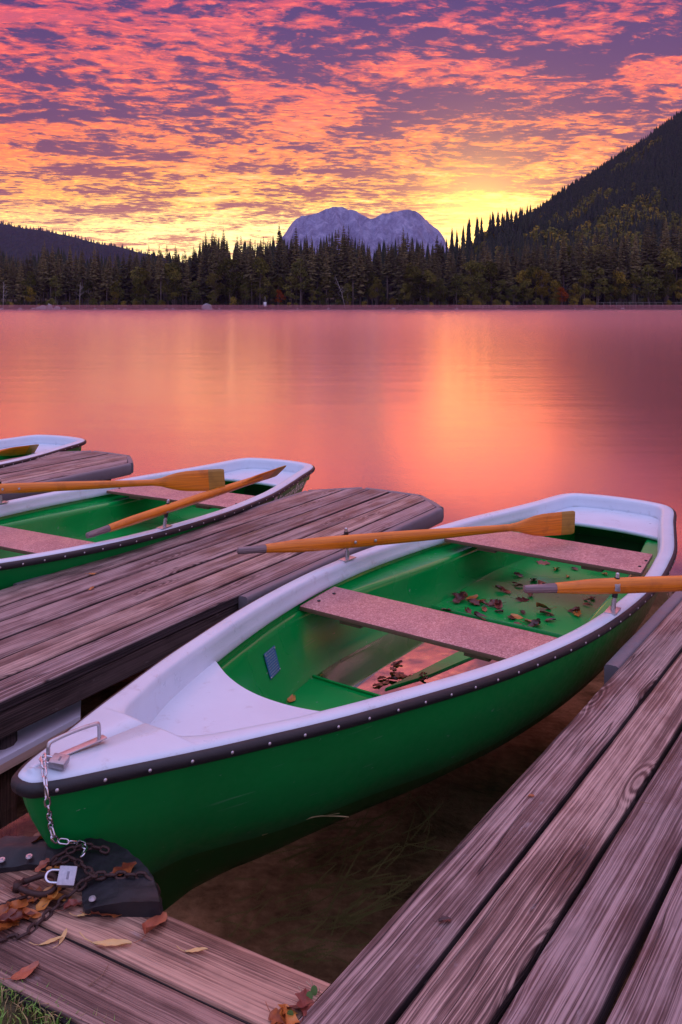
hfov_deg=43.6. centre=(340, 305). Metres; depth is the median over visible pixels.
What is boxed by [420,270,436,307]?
broadleaf tree
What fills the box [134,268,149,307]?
broadleaf tree
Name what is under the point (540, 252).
spruce tree
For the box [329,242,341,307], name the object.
spruce tree
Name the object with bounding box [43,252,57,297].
spruce tree
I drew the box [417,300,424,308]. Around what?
shore bush
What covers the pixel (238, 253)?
spruce tree
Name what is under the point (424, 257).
spruce tree
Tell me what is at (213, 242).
spruce tree
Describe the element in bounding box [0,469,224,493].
oar
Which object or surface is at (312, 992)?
weed tuft
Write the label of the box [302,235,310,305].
spruce tree
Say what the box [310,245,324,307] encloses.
spruce tree
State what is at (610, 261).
spruce tree
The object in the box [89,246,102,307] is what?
spruce tree
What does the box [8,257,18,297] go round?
spruce tree
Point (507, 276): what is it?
spruce tree
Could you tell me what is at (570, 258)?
spruce tree
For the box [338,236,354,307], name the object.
spruce tree
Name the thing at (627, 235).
spruce tree
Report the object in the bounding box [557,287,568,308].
broadleaf tree
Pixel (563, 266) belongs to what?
spruce tree
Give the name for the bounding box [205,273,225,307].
broadleaf tree
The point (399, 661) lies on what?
fallen leaf
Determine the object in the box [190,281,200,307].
broadleaf tree
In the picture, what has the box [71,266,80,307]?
spruce tree
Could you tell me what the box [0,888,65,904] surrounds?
chain
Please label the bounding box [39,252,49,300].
spruce tree
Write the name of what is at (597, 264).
spruce tree
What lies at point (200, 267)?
spruce tree
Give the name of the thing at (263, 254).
spruce tree
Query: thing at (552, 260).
spruce tree
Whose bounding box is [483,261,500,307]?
broadleaf tree
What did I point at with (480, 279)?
broadleaf tree
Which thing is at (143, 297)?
broadleaf tree
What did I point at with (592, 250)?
spruce tree
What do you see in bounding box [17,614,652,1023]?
lake bed
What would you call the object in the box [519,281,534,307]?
broadleaf tree
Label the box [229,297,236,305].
shore bush
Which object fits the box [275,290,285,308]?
broadleaf tree
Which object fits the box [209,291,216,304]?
broadleaf tree
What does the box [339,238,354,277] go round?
spruce tree
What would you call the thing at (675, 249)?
spruce tree
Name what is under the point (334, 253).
spruce tree
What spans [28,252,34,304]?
spruce tree
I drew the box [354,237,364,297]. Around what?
spruce tree
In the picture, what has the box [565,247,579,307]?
spruce tree
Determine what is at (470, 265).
broadleaf tree
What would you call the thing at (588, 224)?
trees
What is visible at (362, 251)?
spruce tree
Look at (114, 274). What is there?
spruce tree
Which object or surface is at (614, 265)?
spruce tree
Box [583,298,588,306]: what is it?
shore bush
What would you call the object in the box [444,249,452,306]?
spruce tree
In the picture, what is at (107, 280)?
spruce tree
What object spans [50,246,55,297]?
spruce tree
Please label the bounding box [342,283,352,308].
broadleaf tree
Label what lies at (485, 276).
spruce tree
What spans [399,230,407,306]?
spruce tree
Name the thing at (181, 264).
spruce tree
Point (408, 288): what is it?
broadleaf tree
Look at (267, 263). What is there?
spruce tree
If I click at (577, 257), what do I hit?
spruce tree
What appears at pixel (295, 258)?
spruce tree
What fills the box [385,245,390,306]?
spruce tree
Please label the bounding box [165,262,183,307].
broadleaf tree
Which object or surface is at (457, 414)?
lake water
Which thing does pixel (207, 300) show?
broadleaf tree
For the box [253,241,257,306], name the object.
spruce tree
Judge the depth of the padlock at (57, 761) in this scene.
2.06 m
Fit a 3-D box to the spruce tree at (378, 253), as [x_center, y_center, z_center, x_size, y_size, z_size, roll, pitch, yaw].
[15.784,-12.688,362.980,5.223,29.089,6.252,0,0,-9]
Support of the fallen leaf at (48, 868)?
on the landing
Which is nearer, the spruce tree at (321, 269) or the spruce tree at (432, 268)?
the spruce tree at (432, 268)
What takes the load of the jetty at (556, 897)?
in the lake water at (457, 414)
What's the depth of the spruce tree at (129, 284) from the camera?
351.79 m
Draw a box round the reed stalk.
[262,813,348,835]
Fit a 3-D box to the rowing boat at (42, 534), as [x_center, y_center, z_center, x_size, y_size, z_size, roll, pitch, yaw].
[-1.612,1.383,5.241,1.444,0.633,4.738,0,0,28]
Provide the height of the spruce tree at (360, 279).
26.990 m
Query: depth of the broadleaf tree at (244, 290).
343.58 m
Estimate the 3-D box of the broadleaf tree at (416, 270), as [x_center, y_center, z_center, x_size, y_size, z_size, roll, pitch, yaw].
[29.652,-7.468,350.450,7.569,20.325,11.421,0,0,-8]
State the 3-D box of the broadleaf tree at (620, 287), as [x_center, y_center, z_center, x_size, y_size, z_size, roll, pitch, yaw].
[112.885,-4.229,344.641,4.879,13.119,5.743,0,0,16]
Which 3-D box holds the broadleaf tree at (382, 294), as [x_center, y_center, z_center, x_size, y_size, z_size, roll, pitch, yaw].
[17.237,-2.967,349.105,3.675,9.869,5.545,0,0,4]
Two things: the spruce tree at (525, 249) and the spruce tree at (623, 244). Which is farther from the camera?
the spruce tree at (525, 249)
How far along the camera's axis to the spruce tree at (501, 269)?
352.68 m
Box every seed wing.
[29,936,62,945]
[53,928,66,947]
[177,946,207,951]
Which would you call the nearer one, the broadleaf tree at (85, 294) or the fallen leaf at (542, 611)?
the fallen leaf at (542, 611)
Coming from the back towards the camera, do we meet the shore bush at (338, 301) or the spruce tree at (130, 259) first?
the spruce tree at (130, 259)
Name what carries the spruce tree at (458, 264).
on the shore
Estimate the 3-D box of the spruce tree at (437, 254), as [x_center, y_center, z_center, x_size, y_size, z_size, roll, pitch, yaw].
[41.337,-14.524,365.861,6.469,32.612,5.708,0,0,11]
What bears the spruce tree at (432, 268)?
on the shore
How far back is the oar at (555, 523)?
4.43 m
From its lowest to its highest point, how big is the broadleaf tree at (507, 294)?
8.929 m
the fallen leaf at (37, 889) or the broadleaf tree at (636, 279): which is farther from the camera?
the broadleaf tree at (636, 279)
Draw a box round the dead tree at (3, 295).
[2,282,7,308]
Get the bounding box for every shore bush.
[47,298,56,306]
[89,298,97,306]
[146,298,156,308]
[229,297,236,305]
[334,299,343,306]
[389,297,395,307]
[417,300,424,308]
[458,297,466,305]
[475,298,485,307]
[493,300,501,307]
[532,298,544,305]
[549,299,557,305]
[570,297,578,308]
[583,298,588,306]
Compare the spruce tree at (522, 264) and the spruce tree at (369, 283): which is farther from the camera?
the spruce tree at (369, 283)
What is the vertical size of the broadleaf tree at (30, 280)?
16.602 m
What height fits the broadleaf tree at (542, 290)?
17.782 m
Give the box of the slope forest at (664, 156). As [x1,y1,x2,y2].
[1,110,681,300]
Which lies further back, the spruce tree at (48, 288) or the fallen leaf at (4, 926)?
the spruce tree at (48, 288)
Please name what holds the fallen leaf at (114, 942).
on the landing
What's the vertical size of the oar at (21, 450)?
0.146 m
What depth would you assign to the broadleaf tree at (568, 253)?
378.90 m
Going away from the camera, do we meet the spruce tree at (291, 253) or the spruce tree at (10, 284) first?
the spruce tree at (10, 284)
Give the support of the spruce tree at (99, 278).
on the shore
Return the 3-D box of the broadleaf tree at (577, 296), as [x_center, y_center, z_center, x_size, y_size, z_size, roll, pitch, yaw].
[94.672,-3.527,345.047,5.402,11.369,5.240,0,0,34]
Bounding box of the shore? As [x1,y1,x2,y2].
[0,130,681,308]
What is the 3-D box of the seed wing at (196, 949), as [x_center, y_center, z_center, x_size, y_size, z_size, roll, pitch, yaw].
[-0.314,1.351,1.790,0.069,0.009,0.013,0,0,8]
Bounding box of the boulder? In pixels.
[201,303,211,308]
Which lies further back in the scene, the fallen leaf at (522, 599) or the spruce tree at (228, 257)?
the spruce tree at (228, 257)
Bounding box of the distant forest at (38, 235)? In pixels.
[0,221,182,268]
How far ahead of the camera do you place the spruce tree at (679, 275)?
352.76 m
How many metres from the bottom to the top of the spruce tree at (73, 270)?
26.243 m
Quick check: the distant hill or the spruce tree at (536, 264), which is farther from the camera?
the distant hill
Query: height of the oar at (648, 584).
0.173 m
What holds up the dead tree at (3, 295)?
on the shore
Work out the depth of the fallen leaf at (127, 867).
2.00 m
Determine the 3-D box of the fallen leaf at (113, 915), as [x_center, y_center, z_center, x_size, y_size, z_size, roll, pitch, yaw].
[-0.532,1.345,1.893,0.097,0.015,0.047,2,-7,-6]
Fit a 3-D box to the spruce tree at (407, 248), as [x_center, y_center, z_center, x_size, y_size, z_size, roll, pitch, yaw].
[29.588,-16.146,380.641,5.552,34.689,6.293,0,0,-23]
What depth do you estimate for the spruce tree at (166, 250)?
377.75 m
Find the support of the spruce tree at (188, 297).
on the shore
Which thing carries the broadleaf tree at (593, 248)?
on the shore
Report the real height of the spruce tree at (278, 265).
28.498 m
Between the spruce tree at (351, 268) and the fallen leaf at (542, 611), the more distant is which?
the spruce tree at (351, 268)
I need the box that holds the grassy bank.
[0,997,49,1023]
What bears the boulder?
on the shore
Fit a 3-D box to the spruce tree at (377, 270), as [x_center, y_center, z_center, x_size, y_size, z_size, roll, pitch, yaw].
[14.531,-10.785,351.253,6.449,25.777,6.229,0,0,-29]
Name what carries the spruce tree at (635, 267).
on the shore
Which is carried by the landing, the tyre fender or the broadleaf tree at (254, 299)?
the tyre fender
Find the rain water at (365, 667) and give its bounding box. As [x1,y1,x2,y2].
[316,633,497,694]
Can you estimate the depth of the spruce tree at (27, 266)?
364.73 m
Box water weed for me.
[214,793,448,964]
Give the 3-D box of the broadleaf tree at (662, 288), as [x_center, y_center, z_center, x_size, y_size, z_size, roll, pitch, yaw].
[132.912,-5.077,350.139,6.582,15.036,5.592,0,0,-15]
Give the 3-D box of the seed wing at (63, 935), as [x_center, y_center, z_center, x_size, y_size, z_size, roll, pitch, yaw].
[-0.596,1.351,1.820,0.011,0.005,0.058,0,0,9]
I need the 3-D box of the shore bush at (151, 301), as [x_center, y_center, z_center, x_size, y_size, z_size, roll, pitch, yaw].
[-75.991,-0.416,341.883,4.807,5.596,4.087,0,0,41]
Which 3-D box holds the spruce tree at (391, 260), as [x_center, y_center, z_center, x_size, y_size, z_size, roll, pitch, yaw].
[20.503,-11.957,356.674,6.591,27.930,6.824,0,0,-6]
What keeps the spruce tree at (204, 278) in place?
on the shore
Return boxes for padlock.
[39,753,69,769]
[44,866,77,887]
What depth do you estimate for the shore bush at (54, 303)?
343.15 m
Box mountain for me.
[275,207,448,261]
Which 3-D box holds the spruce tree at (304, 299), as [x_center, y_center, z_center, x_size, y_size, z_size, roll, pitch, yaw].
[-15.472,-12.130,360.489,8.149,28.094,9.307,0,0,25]
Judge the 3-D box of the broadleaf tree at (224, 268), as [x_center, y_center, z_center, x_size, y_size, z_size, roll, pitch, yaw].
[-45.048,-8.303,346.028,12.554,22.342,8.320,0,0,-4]
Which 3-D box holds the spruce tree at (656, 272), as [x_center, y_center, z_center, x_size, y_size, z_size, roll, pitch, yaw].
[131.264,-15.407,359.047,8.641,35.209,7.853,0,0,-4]
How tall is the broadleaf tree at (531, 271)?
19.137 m
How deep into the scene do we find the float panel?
3.09 m
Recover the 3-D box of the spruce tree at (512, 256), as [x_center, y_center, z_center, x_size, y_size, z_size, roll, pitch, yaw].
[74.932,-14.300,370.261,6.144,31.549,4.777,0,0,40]
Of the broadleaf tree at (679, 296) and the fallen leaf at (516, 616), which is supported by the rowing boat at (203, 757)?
the fallen leaf at (516, 616)
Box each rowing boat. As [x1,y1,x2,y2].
[0,435,85,467]
[0,458,314,589]
[11,493,677,910]
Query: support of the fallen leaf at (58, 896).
on the landing
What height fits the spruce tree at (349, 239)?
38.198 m
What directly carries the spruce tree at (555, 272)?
on the shore
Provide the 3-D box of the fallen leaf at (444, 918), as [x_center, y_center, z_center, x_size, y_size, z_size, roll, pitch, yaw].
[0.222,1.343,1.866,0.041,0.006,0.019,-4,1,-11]
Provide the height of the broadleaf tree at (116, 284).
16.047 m
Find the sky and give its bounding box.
[0,0,681,261]
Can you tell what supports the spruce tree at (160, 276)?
on the shore
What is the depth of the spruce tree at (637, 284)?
373.37 m
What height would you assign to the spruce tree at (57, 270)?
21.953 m
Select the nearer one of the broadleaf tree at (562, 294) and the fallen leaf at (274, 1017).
the fallen leaf at (274, 1017)
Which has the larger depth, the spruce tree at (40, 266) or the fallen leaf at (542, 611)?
the spruce tree at (40, 266)
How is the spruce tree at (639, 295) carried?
on the shore
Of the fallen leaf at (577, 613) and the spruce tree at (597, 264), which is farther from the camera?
the spruce tree at (597, 264)
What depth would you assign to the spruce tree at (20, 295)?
349.28 m
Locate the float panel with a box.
[0,701,80,773]
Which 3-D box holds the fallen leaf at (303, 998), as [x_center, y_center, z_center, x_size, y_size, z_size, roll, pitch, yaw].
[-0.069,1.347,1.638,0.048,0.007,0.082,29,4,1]
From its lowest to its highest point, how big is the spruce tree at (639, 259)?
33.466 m
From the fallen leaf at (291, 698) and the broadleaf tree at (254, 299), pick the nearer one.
the fallen leaf at (291, 698)
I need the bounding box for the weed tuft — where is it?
[287,979,319,1014]
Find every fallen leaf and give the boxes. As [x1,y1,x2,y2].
[0,901,10,915]
[0,908,35,923]
[0,920,19,930]
[0,961,39,979]
[7,896,33,916]
[16,886,42,903]
[22,907,40,917]
[33,832,42,841]
[33,858,49,871]
[36,885,61,910]
[39,893,71,900]
[40,866,59,871]
[56,899,81,910]
[79,932,131,945]
[80,911,119,917]
[99,861,136,876]
[134,911,166,942]
[265,1001,285,1023]
[278,1004,299,1023]
[286,1000,317,1008]
[287,694,295,701]
[295,988,313,1022]
[388,660,402,665]
[435,915,450,921]
[450,591,465,602]
[465,594,477,598]
[468,598,479,604]
[470,611,486,619]
[488,599,504,605]
[492,585,506,592]
[494,599,502,608]
[510,613,525,618]
[513,572,522,576]
[513,597,528,601]
[523,618,540,626]
[533,560,549,564]
[536,602,556,608]
[537,610,553,614]
[566,606,579,611]
[573,611,581,616]
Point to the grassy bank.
(13, 1013)
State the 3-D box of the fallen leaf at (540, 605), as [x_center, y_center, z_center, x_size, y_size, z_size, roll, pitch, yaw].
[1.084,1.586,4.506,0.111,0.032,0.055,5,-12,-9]
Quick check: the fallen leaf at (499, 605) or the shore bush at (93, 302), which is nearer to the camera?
the fallen leaf at (499, 605)
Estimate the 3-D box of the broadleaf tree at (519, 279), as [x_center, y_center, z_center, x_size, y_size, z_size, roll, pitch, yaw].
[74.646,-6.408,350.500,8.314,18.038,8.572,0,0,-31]
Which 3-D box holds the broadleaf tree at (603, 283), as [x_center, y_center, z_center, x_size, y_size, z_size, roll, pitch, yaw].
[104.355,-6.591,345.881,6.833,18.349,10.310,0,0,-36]
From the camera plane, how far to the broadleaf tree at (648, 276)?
344.46 m
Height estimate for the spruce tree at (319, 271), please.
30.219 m
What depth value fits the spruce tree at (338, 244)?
362.48 m
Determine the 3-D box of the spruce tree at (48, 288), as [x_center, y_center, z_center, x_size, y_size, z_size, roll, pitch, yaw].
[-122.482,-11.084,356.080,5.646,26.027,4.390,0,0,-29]
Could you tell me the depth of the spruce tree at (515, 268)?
362.67 m
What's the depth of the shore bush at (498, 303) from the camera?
343.45 m
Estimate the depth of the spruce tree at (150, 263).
375.10 m
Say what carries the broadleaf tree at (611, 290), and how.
on the shore
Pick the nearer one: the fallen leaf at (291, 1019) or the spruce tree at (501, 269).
the fallen leaf at (291, 1019)
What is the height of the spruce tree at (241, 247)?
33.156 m
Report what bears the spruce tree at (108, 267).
on the shore
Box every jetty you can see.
[0,450,132,500]
[0,487,443,837]
[296,591,681,1023]
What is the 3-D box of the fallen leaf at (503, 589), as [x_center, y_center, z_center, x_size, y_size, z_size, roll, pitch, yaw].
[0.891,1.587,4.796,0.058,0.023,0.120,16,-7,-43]
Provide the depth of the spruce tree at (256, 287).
349.85 m
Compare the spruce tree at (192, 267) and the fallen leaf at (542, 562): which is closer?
the fallen leaf at (542, 562)
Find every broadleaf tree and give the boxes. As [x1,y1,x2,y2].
[20,271,37,295]
[24,287,35,308]
[49,276,61,304]
[80,279,92,307]
[109,273,122,307]
[110,291,118,303]
[112,282,124,307]
[130,267,146,307]
[130,277,143,302]
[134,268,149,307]
[139,286,149,307]
[157,263,172,307]
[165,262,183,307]
[166,267,182,307]
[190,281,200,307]
[202,287,211,303]
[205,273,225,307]
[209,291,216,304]
[214,258,243,307]
[240,283,249,302]
[248,257,269,307]
[248,283,257,301]
[255,275,270,307]
[269,274,284,307]
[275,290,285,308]
[283,275,298,307]
[290,258,311,307]
[308,286,316,301]
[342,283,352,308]
[343,281,355,300]
[363,272,378,307]
[368,277,381,307]
[379,286,386,303]
[398,293,403,304]
[400,284,411,303]
[403,264,424,294]
[403,269,417,307]
[404,284,416,307]
[405,263,421,298]
[411,273,428,299]
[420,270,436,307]
[439,279,448,307]
[439,288,446,307]
[449,274,463,307]
[458,260,484,307]
[459,277,476,307]
[470,262,488,297]
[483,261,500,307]
[492,279,506,307]
[505,289,512,301]
[514,270,531,307]
[517,287,526,307]
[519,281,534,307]
[524,265,549,307]
[532,268,551,307]
[548,279,561,307]
[557,245,574,304]
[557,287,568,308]
[568,283,580,299]
[574,270,591,307]
[581,244,609,306]
[589,267,608,307]
[604,284,614,307]
[612,270,629,307]
[613,281,624,307]
[614,279,626,307]
[626,270,640,307]
[639,264,658,307]
[640,289,647,307]
[646,277,663,307]
[656,248,681,296]
[657,275,668,307]
[658,272,675,307]
[674,279,681,299]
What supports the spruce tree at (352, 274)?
on the shore
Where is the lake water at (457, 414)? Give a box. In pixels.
[0,309,681,614]
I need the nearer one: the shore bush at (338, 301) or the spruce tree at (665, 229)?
the shore bush at (338, 301)
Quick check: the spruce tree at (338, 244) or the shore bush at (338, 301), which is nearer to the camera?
the shore bush at (338, 301)
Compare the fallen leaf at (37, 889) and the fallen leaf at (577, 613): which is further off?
the fallen leaf at (577, 613)
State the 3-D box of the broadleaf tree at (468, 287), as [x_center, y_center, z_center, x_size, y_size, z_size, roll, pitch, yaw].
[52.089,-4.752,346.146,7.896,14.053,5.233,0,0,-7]
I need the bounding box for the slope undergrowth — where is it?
[472,136,681,258]
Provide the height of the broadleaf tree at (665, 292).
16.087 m
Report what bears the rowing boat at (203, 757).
on the lake water at (457, 414)
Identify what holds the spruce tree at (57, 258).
on the shore
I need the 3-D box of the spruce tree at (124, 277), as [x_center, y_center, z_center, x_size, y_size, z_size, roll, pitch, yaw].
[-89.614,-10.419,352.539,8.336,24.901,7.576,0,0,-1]
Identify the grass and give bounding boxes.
[0,967,114,1023]
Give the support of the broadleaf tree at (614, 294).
on the shore
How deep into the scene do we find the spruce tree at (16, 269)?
364.28 m
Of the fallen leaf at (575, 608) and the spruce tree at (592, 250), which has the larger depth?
the spruce tree at (592, 250)
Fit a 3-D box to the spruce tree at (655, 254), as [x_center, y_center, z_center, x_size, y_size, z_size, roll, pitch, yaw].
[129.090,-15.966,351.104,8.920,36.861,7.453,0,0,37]
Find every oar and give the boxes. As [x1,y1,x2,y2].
[0,444,38,455]
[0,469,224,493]
[85,465,285,537]
[237,511,574,553]
[523,575,681,593]
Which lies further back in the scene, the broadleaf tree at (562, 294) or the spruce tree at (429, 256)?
the spruce tree at (429, 256)
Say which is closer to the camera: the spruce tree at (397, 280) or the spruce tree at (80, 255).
the spruce tree at (397, 280)
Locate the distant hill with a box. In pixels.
[0,224,181,269]
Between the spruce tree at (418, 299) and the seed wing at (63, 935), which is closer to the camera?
the seed wing at (63, 935)
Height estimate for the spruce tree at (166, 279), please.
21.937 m
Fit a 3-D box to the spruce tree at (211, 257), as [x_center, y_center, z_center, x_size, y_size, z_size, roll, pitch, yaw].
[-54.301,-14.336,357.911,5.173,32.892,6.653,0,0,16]
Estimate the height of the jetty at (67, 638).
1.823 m
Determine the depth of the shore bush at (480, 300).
343.62 m
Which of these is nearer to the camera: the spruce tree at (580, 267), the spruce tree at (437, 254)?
the spruce tree at (580, 267)
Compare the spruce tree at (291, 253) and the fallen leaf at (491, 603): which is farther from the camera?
the spruce tree at (291, 253)
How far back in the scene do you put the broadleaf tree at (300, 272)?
344.79 m
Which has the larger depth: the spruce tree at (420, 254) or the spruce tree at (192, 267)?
the spruce tree at (192, 267)
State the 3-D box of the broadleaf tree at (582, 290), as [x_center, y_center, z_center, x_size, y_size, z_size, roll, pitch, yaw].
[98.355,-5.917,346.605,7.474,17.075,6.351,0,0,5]
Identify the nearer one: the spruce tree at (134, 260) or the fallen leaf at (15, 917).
the fallen leaf at (15, 917)
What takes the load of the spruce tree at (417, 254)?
on the shore
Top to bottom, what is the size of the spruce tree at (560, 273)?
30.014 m
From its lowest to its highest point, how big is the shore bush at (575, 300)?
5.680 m
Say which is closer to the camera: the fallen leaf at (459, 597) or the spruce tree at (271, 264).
the fallen leaf at (459, 597)
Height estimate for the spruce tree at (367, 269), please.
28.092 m
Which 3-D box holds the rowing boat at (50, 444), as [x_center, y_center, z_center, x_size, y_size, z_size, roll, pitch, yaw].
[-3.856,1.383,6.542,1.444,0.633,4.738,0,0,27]
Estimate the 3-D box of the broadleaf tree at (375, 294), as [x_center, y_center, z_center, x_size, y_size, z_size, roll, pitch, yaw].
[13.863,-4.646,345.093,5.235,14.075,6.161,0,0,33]
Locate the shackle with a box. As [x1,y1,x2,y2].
[12,872,57,897]
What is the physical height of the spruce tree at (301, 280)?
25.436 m
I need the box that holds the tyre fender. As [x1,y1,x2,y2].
[0,835,162,916]
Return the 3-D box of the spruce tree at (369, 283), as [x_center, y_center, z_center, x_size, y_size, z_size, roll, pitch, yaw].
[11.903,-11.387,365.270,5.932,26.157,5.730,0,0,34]
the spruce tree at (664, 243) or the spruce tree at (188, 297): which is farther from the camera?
the spruce tree at (188, 297)
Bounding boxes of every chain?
[0,870,161,942]
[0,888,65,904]
[40,753,87,857]
[45,842,109,878]
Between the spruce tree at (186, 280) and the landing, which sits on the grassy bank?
the landing
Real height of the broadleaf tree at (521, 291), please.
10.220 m
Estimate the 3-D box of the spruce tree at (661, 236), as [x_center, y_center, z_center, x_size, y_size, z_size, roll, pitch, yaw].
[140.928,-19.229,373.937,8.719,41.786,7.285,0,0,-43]
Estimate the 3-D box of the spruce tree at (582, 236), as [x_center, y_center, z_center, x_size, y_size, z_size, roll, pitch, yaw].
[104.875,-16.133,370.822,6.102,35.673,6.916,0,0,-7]
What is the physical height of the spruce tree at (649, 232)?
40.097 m
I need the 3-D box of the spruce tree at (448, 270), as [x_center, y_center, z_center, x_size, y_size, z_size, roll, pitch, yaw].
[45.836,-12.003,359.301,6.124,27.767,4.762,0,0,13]
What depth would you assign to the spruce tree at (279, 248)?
362.13 m
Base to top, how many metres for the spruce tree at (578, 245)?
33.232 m
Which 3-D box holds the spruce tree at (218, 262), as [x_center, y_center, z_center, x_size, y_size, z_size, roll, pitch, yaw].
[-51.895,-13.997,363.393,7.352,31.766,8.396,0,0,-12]
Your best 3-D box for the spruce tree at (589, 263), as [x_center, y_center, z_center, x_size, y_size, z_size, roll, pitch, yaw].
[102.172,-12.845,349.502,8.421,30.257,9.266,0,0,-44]
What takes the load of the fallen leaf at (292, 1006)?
on the landing
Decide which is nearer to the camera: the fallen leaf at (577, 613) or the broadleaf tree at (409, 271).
the fallen leaf at (577, 613)
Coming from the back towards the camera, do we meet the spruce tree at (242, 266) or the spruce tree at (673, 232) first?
the spruce tree at (673, 232)
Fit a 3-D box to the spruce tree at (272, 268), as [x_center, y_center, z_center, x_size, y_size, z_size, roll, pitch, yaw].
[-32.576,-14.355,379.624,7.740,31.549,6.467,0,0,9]
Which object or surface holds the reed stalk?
on the lake water at (457, 414)
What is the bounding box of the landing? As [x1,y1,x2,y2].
[0,869,331,1023]
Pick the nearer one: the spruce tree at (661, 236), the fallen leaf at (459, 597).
the fallen leaf at (459, 597)
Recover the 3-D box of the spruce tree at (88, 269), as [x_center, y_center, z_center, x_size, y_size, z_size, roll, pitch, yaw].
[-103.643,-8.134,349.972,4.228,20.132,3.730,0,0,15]
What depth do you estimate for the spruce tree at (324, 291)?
358.88 m
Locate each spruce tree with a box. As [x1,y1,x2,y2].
[0,245,5,301]
[0,268,2,300]
[2,252,14,300]
[4,259,15,307]
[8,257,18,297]
[12,259,16,306]
[13,256,19,306]
[15,260,26,307]
[17,261,29,307]
[24,259,29,306]
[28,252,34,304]
[33,264,41,306]
[34,246,49,304]
[37,257,42,304]
[39,238,47,300]
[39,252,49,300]
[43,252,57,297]
[44,253,51,300]
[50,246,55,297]
[51,253,67,304]
[51,260,62,305]
[52,255,62,286]
[61,260,71,301]
[64,246,74,301]
[64,267,74,307]
[70,251,81,306]
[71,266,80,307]
[77,250,87,303]
[78,249,86,306]
[84,262,92,307]
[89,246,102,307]
[91,250,103,305]
[94,263,104,307]
[97,264,110,304]
[100,264,111,307]
[101,254,113,300]
[108,265,120,307]
[118,253,129,307]
[123,260,136,307]
[127,251,133,304]
[131,254,137,302]
[132,263,146,307]
[133,252,140,266]
[140,253,151,307]
[146,245,153,304]
[147,258,157,302]
[154,246,165,299]
[154,261,162,307]
[156,251,164,307]
[161,248,169,304]
[162,260,167,306]
[171,249,181,297]
[178,251,191,306]
[179,253,187,307]
[180,260,190,307]
[183,263,192,306]
[189,246,197,304]
[194,246,202,304]
[196,246,210,303]
[197,250,207,306]
[198,245,211,303]
[200,234,210,293]
[207,236,214,287]
[208,230,214,298]
[209,237,218,293]
[209,242,223,307]
[211,252,228,307]
[214,233,227,306]
[214,241,221,306]
[218,236,229,306]
[226,241,234,305]
[227,240,244,303]
[227,247,241,307]
[238,236,243,305]
[239,248,247,307]
[242,247,250,306]
[243,247,258,307]
[247,241,253,305]
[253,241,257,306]
[254,252,258,307]
[258,241,266,305]
[259,239,266,306]
[265,240,273,305]
[265,245,274,306]
[265,246,273,307]
[271,245,284,307]
[273,226,283,300]
[280,248,292,307]
[281,242,289,306]
[286,236,298,306]
[286,242,293,303]
[287,233,306,307]
[293,228,302,301]
[295,246,309,306]
[295,250,306,307]
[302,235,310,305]
[306,236,317,307]
[306,244,318,297]
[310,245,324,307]
[313,242,321,306]
[318,243,330,306]
[319,240,324,306]
[322,241,330,307]
[327,234,333,305]
[329,234,340,306]
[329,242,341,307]
[332,230,341,306]
[336,226,351,307]
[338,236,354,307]
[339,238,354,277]
[346,240,360,307]
[347,224,350,261]
[349,237,356,306]
[353,247,366,307]
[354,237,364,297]
[355,239,370,306]
[363,243,372,307]
[363,246,373,298]
[364,255,373,306]
[372,251,385,307]
[373,243,383,306]
[382,246,391,307]
[383,247,395,307]
[384,242,396,296]
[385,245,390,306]
[388,241,405,307]
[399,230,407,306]
[399,250,407,307]
[404,231,410,304]
[406,239,414,306]
[407,242,419,307]
[412,246,419,303]
[414,248,426,301]
[418,241,427,279]
[418,243,425,300]
[418,253,426,307]
[423,252,434,305]
[425,246,440,307]
[433,238,443,303]
[434,236,444,306]
[434,258,443,307]
[439,243,446,305]
[443,246,450,306]
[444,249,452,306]
[447,259,457,307]
[455,246,462,304]
[457,246,468,274]
[457,257,468,307]
[478,251,486,306]
[479,247,487,307]
[481,244,487,304]
[483,246,491,306]
[489,265,496,307]
[490,245,501,300]
[493,256,509,307]
[501,247,513,307]
[509,240,515,305]
[511,251,519,306]
[517,252,528,283]
[520,242,530,305]
[524,244,534,306]
[530,252,543,307]
[538,243,550,306]
[544,245,551,305]
[548,240,561,299]
[548,243,558,306]
[557,233,570,269]
[557,242,566,305]
[557,243,569,307]
[565,243,573,291]
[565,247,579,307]
[568,242,583,306]
[571,234,584,306]
[576,246,584,307]
[579,230,587,305]
[581,241,599,307]
[585,243,595,306]
[591,246,604,307]
[592,230,597,258]
[595,239,607,306]
[599,235,611,307]
[603,226,610,304]
[606,240,615,306]
[607,239,618,307]
[609,233,619,306]
[615,242,627,307]
[617,235,630,307]
[623,236,634,307]
[625,229,631,304]
[629,231,641,307]
[630,235,641,275]
[636,232,640,305]
[638,231,648,306]
[639,227,655,307]
[642,225,664,307]
[643,235,659,306]
[646,223,658,301]
[656,230,667,307]
[657,215,668,278]
[659,223,679,301]
[660,215,671,263]
[669,222,678,306]
[670,222,681,307]
[673,235,681,300]
[675,223,681,269]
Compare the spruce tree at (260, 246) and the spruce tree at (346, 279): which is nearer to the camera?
the spruce tree at (346, 279)
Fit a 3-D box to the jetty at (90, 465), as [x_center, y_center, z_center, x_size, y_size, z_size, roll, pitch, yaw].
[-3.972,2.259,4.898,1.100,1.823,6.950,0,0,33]
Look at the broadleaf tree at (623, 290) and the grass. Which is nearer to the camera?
the grass
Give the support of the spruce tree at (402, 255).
on the shore
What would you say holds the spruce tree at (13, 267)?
on the shore
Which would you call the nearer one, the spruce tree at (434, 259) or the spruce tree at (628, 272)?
the spruce tree at (628, 272)
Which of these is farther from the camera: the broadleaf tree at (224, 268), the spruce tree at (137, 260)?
the spruce tree at (137, 260)

